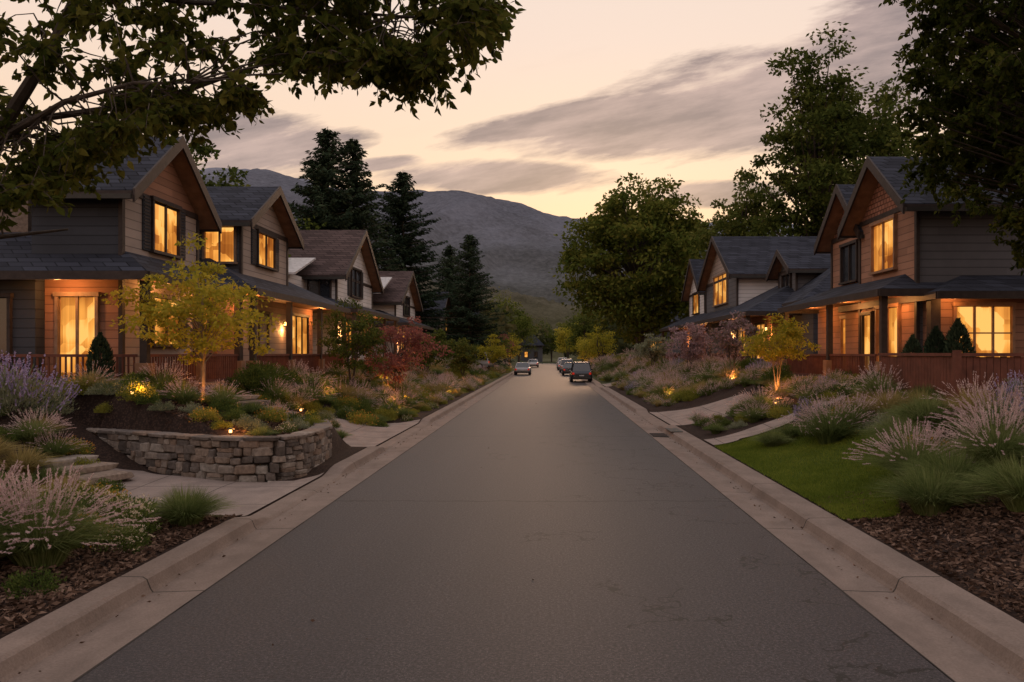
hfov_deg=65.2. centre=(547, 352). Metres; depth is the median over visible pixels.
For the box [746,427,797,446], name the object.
grass clump
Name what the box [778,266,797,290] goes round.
front wall
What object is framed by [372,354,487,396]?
garden bed
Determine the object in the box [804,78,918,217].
poplar tree
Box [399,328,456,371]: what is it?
street tree
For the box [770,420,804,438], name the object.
grass clump
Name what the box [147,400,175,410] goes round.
sage bush
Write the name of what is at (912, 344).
cypress shrub
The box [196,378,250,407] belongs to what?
fountain grass
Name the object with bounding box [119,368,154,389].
shrub
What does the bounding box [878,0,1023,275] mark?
overhanging oak tree
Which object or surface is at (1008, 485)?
grass clump
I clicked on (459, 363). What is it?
street tree
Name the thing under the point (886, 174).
roof
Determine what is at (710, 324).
porch posts
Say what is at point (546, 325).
street tree
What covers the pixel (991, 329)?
window
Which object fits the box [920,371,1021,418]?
fountain grass
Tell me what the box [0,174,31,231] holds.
chimney
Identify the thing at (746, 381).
garden bed
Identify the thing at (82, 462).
golden mound
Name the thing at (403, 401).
garden bed
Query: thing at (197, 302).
golden ash tree
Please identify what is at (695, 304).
window
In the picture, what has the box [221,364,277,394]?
shrub
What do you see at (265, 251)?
window
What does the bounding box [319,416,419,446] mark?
driveway
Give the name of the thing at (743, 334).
window
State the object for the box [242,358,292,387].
shrub
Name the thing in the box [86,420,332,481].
stone retaining wall
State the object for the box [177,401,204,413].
sage bush
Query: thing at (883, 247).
window
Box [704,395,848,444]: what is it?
garden path
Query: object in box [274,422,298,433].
flowering bush
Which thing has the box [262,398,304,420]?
fountain grass
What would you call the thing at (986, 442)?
fountain grass
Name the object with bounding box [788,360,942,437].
garden bed
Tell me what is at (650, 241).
maple tree
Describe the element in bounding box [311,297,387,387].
dogwood tree
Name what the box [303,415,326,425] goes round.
golden mound
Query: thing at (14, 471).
fountain grass
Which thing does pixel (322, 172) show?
spruce tree
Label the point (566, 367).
parked car
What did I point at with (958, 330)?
cypress shrub
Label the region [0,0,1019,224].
sky
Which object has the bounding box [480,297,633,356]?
distant trees
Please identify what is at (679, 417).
driveway
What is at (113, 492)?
flowering bush
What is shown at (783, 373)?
shrub
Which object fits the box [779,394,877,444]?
fountain grass
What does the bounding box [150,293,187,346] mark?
window
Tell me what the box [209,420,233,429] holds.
golden mound
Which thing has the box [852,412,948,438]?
grass clump
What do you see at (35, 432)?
garden bed
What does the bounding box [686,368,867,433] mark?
garden bed
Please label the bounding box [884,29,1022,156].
oak tree
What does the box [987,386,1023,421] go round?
lavender bush
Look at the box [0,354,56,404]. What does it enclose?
lavender bush
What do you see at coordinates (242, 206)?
roof
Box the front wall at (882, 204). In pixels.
[858,182,919,374]
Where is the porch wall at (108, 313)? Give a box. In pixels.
[45,280,117,383]
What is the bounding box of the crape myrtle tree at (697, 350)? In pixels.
[664,322,713,369]
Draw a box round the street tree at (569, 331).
[563,322,590,361]
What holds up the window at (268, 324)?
attached to the front wall at (268, 221)
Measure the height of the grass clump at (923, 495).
0.774 m
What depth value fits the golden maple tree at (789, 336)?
27.23 m
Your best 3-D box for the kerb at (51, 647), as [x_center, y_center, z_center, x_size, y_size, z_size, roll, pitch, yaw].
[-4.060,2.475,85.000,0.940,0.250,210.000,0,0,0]
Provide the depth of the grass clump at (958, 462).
11.55 m
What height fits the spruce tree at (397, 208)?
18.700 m
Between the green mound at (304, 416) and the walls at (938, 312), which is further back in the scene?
the walls at (938, 312)
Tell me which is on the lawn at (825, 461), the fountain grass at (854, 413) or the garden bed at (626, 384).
the fountain grass at (854, 413)
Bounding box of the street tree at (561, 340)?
[554,327,573,358]
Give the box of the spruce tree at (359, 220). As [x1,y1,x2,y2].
[323,139,421,336]
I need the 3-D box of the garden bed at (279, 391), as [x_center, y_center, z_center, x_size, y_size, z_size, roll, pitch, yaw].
[-8.959,0.964,24.616,2.680,1.384,9.505,0,0,0]
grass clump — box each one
[0,441,63,476]
[0,464,41,489]
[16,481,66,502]
[23,474,102,494]
[39,474,95,487]
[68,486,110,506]
[139,484,246,526]
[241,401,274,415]
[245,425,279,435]
[335,428,354,438]
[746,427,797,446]
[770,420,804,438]
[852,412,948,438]
[855,458,998,516]
[864,421,949,452]
[873,388,965,431]
[880,438,1009,487]
[942,448,1023,511]
[1001,425,1023,446]
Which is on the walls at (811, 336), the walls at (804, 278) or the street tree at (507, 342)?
the walls at (804, 278)
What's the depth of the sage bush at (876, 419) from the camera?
16.80 m
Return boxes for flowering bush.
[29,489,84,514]
[33,482,122,527]
[61,512,116,549]
[76,492,162,542]
[83,482,131,500]
[88,520,154,554]
[108,494,158,517]
[118,381,156,398]
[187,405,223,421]
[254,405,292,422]
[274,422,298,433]
[904,434,955,454]
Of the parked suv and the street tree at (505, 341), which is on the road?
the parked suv
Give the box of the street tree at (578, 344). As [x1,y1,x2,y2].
[574,337,604,361]
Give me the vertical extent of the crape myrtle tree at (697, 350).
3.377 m
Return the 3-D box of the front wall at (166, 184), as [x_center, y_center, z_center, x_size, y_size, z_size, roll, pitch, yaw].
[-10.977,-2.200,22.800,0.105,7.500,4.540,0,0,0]
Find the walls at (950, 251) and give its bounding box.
[920,211,1023,351]
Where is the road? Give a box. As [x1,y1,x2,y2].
[75,363,952,681]
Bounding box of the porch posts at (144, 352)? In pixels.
[135,280,244,391]
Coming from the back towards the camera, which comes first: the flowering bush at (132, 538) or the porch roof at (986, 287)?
the porch roof at (986, 287)
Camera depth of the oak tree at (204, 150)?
40.15 m
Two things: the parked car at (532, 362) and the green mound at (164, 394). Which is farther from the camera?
the parked car at (532, 362)
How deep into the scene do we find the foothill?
520.62 m
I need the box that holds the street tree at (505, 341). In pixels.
[479,323,511,365]
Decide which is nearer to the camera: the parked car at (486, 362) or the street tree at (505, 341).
the parked car at (486, 362)
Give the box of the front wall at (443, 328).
[438,309,448,354]
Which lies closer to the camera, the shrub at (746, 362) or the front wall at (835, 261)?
the front wall at (835, 261)
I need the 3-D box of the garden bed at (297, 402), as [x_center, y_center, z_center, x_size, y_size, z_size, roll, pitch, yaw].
[-7.589,1.642,24.495,2.664,1.295,4.772,0,0,0]
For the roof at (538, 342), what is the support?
on the walls at (531, 355)
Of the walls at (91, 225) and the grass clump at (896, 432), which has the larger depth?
the walls at (91, 225)
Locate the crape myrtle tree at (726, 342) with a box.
[705,310,761,376]
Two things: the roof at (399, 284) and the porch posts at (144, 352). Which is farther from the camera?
the roof at (399, 284)
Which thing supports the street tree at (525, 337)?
on the ground at (132, 415)
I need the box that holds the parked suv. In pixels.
[568,361,592,381]
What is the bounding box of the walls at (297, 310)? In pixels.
[205,298,312,381]
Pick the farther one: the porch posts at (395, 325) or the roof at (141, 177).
the porch posts at (395, 325)
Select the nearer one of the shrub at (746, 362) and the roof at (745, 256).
the shrub at (746, 362)
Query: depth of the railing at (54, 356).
19.83 m
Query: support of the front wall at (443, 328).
on the ground at (132, 415)
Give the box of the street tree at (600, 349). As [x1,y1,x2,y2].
[579,326,617,359]
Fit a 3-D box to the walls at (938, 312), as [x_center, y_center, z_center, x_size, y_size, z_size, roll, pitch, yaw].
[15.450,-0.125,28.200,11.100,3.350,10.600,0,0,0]
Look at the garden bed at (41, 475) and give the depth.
13.92 m
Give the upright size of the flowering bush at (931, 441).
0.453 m
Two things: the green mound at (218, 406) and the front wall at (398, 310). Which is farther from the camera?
the front wall at (398, 310)
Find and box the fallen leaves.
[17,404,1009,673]
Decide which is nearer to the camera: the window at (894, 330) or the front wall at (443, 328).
the window at (894, 330)
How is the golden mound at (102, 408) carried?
on the ground at (132, 415)
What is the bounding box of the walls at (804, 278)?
[798,273,819,288]
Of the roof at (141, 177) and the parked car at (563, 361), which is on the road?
the parked car at (563, 361)
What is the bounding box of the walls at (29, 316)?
[0,280,227,391]
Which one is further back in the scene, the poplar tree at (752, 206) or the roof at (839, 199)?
the poplar tree at (752, 206)
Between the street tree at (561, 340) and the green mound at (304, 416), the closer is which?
the green mound at (304, 416)
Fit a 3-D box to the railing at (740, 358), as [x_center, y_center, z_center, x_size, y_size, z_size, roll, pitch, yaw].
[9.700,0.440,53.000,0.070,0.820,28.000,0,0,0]
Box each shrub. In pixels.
[85,332,115,378]
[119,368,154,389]
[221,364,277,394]
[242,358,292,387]
[256,367,283,394]
[266,361,300,385]
[356,358,375,379]
[732,356,760,372]
[760,361,793,381]
[855,371,879,385]
[901,334,921,352]
[922,325,949,356]
[943,317,976,356]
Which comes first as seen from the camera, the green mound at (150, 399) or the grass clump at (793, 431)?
the green mound at (150, 399)
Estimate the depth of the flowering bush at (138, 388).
17.83 m
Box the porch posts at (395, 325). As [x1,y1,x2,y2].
[350,312,396,366]
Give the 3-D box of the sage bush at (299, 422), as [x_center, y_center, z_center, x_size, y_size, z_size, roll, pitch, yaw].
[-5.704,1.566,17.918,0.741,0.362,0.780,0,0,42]
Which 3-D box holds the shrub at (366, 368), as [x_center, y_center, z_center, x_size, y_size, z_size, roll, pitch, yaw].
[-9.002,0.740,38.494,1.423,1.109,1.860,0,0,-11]
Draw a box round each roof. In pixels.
[0,230,246,297]
[49,136,221,233]
[199,258,350,312]
[206,186,303,249]
[288,230,383,293]
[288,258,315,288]
[321,296,399,320]
[373,271,422,312]
[374,310,433,329]
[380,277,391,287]
[425,292,452,318]
[522,334,544,345]
[660,285,801,331]
[670,312,684,323]
[681,259,705,301]
[697,236,816,291]
[766,249,830,280]
[777,274,944,312]
[782,267,830,306]
[814,184,864,254]
[837,156,1022,238]
[838,275,1023,311]
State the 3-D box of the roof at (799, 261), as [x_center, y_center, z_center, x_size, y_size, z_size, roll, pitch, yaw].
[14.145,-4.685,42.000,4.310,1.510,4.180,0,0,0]
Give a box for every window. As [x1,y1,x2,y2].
[0,293,13,359]
[142,195,185,259]
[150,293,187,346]
[202,226,237,263]
[248,310,270,349]
[251,228,278,271]
[293,313,309,353]
[306,279,331,297]
[346,319,350,350]
[347,267,362,299]
[403,295,410,316]
[692,292,699,314]
[712,271,727,306]
[740,326,745,353]
[754,321,766,359]
[781,272,791,287]
[838,239,857,284]
[839,316,844,370]
[868,214,897,274]
[874,303,901,360]
[951,302,1016,356]
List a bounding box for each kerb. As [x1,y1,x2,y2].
[0,371,517,681]
[581,378,1023,681]
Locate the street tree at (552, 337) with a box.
[541,330,562,361]
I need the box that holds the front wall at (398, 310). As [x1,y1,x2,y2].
[394,287,415,356]
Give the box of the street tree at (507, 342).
[486,331,515,358]
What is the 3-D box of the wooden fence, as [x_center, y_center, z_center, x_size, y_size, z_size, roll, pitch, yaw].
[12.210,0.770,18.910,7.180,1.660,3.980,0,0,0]
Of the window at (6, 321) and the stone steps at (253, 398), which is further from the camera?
the stone steps at (253, 398)
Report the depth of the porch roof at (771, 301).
42.11 m
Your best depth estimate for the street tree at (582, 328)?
133.99 m
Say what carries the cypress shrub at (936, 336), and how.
on the ground at (132, 415)
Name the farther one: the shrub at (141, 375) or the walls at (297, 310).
the walls at (297, 310)
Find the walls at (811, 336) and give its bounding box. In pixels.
[683,313,817,366]
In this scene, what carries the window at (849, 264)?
attached to the front wall at (835, 261)
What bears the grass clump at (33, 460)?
on the ground at (132, 415)
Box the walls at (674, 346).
[644,327,679,352]
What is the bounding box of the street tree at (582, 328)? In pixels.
[565,310,607,361]
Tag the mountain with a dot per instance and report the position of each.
(520, 247)
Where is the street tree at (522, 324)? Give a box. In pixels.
[490,300,537,362]
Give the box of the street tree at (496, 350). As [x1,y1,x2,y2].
[475,334,509,367]
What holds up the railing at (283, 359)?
attached to the porch posts at (289, 328)
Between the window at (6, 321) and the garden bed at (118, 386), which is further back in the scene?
the window at (6, 321)
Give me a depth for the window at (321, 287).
41.48 m
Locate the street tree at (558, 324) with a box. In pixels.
[547,322,573,357]
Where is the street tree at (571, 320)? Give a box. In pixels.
[560,307,603,358]
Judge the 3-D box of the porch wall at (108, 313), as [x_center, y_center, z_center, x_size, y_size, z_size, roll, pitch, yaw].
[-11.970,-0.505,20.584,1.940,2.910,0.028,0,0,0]
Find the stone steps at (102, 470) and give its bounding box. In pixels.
[41,455,134,484]
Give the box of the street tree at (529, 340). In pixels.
[510,314,539,361]
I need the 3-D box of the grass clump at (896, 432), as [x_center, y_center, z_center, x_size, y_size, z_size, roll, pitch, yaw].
[6.476,1.557,14.391,1.655,0.675,1.669,0,0,39]
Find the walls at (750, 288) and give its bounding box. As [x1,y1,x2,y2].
[739,278,777,352]
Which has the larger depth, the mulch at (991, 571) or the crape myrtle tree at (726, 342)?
the crape myrtle tree at (726, 342)
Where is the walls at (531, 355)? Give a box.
[521,346,542,361]
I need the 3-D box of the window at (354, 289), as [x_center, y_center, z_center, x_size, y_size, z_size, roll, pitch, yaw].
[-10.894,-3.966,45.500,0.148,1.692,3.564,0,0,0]
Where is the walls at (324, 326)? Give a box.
[305,279,334,353]
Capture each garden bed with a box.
[0,398,95,457]
[0,436,84,492]
[1,367,188,408]
[197,361,327,406]
[252,385,342,427]
[287,376,396,426]
[289,360,454,421]
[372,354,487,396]
[433,355,513,380]
[587,347,671,381]
[611,355,711,391]
[626,353,779,406]
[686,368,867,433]
[732,365,867,400]
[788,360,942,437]
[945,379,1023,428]
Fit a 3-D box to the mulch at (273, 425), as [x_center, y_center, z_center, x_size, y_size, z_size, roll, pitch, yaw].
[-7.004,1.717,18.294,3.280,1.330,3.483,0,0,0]
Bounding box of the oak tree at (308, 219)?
[207,179,326,229]
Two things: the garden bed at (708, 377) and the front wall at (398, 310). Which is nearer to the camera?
the garden bed at (708, 377)
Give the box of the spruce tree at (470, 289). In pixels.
[443,234,514,366]
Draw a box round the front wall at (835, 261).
[831,211,856,288]
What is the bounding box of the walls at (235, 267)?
[199,226,238,271]
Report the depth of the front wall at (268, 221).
31.61 m
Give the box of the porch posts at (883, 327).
[782,296,887,375]
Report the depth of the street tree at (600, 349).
95.89 m
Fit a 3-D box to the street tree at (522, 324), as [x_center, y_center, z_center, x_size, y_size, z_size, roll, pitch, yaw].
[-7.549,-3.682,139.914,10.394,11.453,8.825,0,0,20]
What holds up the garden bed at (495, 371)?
on the ground at (132, 415)
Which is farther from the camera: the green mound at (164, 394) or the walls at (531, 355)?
the walls at (531, 355)
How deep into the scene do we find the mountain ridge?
2506.25 m
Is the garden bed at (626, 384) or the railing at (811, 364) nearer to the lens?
the railing at (811, 364)
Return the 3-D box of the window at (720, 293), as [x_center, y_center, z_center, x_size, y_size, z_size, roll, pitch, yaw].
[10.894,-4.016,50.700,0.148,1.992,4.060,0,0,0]
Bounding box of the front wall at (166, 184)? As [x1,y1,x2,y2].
[118,162,198,380]
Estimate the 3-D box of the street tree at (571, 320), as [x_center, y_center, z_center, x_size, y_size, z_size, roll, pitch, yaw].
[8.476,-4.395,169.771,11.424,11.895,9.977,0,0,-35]
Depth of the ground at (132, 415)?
16.66 m
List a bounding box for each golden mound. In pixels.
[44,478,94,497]
[68,456,100,465]
[93,402,112,412]
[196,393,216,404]
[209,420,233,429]
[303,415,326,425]
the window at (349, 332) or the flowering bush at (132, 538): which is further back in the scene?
the window at (349, 332)
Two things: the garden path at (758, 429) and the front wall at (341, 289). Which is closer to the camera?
the garden path at (758, 429)
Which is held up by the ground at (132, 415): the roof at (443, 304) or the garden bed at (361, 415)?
the garden bed at (361, 415)
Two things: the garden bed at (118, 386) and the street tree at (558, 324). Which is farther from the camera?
the street tree at (558, 324)
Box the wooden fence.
[878,350,1023,402]
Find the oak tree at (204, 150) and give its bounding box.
[188,139,290,257]
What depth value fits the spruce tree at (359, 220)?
65.63 m
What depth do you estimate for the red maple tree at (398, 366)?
35.72 m
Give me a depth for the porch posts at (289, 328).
29.91 m
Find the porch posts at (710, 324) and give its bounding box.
[662,316,749,359]
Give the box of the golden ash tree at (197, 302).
[100,232,284,401]
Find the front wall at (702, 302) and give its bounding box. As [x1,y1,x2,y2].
[689,280,705,316]
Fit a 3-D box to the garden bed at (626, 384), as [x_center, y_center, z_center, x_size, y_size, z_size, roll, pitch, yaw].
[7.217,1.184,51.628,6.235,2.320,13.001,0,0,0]
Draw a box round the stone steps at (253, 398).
[233,395,309,418]
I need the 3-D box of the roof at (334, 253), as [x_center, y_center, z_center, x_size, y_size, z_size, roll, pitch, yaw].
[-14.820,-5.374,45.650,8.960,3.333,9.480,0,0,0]
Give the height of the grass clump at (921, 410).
0.862 m
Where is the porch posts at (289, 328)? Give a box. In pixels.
[246,295,346,375]
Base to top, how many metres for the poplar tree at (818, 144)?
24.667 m
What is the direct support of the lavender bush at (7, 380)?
on the ground at (132, 415)
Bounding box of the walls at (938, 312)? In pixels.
[794,299,1023,378]
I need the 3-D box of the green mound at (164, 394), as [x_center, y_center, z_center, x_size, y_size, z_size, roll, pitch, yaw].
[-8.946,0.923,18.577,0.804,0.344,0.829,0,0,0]
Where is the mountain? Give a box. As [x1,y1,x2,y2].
[205,168,701,304]
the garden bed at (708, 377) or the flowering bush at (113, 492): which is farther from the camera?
the garden bed at (708, 377)
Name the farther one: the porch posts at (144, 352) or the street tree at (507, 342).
the street tree at (507, 342)
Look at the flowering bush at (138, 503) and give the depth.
11.38 m
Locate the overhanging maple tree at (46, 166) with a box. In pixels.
[0,0,525,238]
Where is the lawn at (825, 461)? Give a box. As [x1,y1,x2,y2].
[721,429,896,518]
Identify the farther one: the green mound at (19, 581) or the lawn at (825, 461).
the lawn at (825, 461)
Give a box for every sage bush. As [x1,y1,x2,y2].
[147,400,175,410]
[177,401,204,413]
[230,413,270,430]
[279,415,312,428]
[859,409,904,430]
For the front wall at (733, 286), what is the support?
on the ground at (132, 415)
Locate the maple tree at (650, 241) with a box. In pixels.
[548,172,715,359]
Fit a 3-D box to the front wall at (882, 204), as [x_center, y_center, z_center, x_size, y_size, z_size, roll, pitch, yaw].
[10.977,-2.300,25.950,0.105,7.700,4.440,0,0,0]
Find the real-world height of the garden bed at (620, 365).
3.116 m
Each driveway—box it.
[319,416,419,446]
[650,394,753,424]
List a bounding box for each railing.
[0,354,137,383]
[150,354,237,383]
[257,354,342,373]
[664,353,745,363]
[787,354,877,375]
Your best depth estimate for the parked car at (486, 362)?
78.85 m
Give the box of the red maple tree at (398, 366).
[356,316,453,392]
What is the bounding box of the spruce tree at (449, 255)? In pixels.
[427,244,483,348]
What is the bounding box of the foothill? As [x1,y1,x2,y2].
[417,280,602,358]
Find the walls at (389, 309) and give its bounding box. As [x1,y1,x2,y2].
[373,305,393,357]
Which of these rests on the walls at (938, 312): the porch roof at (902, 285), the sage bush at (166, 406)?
the porch roof at (902, 285)
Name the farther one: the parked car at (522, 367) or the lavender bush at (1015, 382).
the parked car at (522, 367)
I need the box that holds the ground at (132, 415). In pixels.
[0,355,1023,681]
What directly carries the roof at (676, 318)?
on the walls at (674, 346)
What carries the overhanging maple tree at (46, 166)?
on the ground at (132, 415)
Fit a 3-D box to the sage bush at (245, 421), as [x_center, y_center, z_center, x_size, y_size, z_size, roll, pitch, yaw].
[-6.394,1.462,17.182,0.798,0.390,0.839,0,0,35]
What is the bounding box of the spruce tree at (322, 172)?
[288,127,376,252]
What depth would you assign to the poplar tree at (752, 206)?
66.59 m
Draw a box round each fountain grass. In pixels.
[0,459,77,521]
[0,464,160,569]
[52,360,122,390]
[127,358,200,387]
[158,377,213,404]
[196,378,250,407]
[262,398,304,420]
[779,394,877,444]
[808,391,887,431]
[843,416,976,482]
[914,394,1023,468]
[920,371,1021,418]
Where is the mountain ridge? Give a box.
[201,167,792,235]
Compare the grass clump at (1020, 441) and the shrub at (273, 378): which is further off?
the shrub at (273, 378)
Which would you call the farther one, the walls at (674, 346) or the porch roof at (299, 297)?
the walls at (674, 346)
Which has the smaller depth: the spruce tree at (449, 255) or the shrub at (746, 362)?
the shrub at (746, 362)
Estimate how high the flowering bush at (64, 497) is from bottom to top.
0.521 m
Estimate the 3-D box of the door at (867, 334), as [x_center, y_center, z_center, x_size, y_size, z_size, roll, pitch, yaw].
[10.894,-0.366,27.350,0.148,2.092,0.960,0,0,0]
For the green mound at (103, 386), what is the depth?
17.80 m
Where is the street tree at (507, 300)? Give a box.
[479,287,531,334]
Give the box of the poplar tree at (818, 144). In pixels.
[733,21,903,235]
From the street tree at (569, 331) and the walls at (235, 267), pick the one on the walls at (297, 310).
the walls at (235, 267)
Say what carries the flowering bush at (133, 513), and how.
on the ground at (132, 415)
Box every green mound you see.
[1,564,66,599]
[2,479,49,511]
[87,477,125,491]
[90,382,113,393]
[133,392,160,404]
[158,386,179,399]
[205,396,245,414]
[221,408,250,420]
[288,410,317,421]
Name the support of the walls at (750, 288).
on the walls at (811, 336)
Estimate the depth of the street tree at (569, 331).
149.74 m
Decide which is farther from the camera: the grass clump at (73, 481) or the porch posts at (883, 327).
the porch posts at (883, 327)
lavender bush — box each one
[0,350,81,417]
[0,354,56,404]
[982,370,1023,403]
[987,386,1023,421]
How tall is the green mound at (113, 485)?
0.295 m
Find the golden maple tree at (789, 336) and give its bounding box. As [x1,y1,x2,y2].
[738,313,820,389]
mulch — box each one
[0,513,242,632]
[146,400,310,435]
[807,457,1023,618]
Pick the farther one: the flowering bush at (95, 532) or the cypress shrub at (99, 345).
the cypress shrub at (99, 345)
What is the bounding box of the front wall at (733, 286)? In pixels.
[706,253,738,353]
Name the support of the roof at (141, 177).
on the walls at (91, 225)
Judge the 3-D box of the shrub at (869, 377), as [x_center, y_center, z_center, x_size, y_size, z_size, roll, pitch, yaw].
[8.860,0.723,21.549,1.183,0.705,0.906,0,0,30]
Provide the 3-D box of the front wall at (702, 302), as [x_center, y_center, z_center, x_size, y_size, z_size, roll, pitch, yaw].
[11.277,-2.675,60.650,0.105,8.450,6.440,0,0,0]
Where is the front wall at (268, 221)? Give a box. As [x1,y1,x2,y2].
[239,206,287,368]
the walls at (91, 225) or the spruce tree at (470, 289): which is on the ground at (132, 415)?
the spruce tree at (470, 289)
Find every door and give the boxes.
[53,292,100,379]
[860,311,873,370]
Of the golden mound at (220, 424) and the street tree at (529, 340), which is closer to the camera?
the golden mound at (220, 424)
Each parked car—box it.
[469,352,493,368]
[514,362,531,374]
[527,359,538,366]
[558,359,572,371]
[561,363,571,375]
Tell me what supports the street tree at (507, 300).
on the ground at (132, 415)
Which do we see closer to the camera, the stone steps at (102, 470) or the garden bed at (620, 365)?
the stone steps at (102, 470)
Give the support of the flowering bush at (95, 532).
on the ground at (132, 415)
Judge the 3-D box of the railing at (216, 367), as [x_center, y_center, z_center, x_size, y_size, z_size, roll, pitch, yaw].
[-9.980,0.440,22.850,0.070,0.820,5.700,0,0,0]
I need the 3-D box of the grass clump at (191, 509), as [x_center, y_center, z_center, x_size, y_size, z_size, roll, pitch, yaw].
[-4.977,2.080,11.013,1.592,0.627,1.615,0,0,-42]
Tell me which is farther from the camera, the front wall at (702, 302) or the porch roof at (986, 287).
the front wall at (702, 302)
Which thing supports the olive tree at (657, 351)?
on the ground at (132, 415)
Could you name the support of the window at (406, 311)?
attached to the front wall at (398, 310)
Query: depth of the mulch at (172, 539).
8.60 m
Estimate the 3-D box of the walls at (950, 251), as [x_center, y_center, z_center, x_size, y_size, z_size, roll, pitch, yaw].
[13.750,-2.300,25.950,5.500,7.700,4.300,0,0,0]
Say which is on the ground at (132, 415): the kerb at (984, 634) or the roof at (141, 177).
the kerb at (984, 634)
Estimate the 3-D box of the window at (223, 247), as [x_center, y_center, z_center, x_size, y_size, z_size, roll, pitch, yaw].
[-11.725,-3.891,28.524,1.310,1.442,0.148,0,0,0]
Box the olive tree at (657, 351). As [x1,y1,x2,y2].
[628,333,672,366]
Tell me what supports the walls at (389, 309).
on the ground at (132, 415)
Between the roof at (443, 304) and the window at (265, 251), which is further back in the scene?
the roof at (443, 304)
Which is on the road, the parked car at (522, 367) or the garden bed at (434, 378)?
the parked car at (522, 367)
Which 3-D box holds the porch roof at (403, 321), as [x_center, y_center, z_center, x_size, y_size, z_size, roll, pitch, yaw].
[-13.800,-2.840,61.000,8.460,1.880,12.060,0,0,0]
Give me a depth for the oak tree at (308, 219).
51.64 m
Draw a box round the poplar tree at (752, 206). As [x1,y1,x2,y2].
[688,167,784,257]
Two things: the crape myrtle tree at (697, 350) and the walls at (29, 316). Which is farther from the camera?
the crape myrtle tree at (697, 350)
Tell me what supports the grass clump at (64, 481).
on the ground at (132, 415)
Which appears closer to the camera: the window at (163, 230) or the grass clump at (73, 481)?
the grass clump at (73, 481)
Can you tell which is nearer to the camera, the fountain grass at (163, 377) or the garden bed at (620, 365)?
the fountain grass at (163, 377)
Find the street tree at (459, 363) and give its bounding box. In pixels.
[444,337,479,375]
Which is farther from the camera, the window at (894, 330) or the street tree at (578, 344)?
the street tree at (578, 344)
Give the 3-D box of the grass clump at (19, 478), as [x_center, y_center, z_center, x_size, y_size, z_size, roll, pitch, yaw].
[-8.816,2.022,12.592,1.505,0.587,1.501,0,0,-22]
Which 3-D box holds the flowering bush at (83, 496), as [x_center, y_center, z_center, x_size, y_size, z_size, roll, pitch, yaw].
[-6.178,2.022,10.476,1.294,0.637,1.300,0,0,-13]
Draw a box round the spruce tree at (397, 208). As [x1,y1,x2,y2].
[370,171,479,358]
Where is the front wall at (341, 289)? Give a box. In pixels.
[335,250,372,361]
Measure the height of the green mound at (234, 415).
0.295 m
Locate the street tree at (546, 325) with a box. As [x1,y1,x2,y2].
[532,318,553,351]
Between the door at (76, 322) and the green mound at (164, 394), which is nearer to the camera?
the green mound at (164, 394)
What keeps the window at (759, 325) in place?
attached to the walls at (811, 336)
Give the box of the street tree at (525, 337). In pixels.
[510,313,534,357]
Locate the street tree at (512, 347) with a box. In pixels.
[503,330,523,366]
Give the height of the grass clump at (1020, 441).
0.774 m
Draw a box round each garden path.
[48,455,322,515]
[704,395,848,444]
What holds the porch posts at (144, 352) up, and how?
on the ground at (132, 415)
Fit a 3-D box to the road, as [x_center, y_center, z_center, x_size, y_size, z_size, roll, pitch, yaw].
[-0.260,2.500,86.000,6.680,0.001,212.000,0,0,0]
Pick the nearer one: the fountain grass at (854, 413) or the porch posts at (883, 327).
the fountain grass at (854, 413)
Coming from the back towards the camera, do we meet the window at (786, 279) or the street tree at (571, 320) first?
the street tree at (571, 320)
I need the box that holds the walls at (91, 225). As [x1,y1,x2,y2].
[32,199,117,253]
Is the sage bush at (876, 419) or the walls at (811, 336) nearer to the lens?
the sage bush at (876, 419)
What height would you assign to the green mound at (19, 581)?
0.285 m
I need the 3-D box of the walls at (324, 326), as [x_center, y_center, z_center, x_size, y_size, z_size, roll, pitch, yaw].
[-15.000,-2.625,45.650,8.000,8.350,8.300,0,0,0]

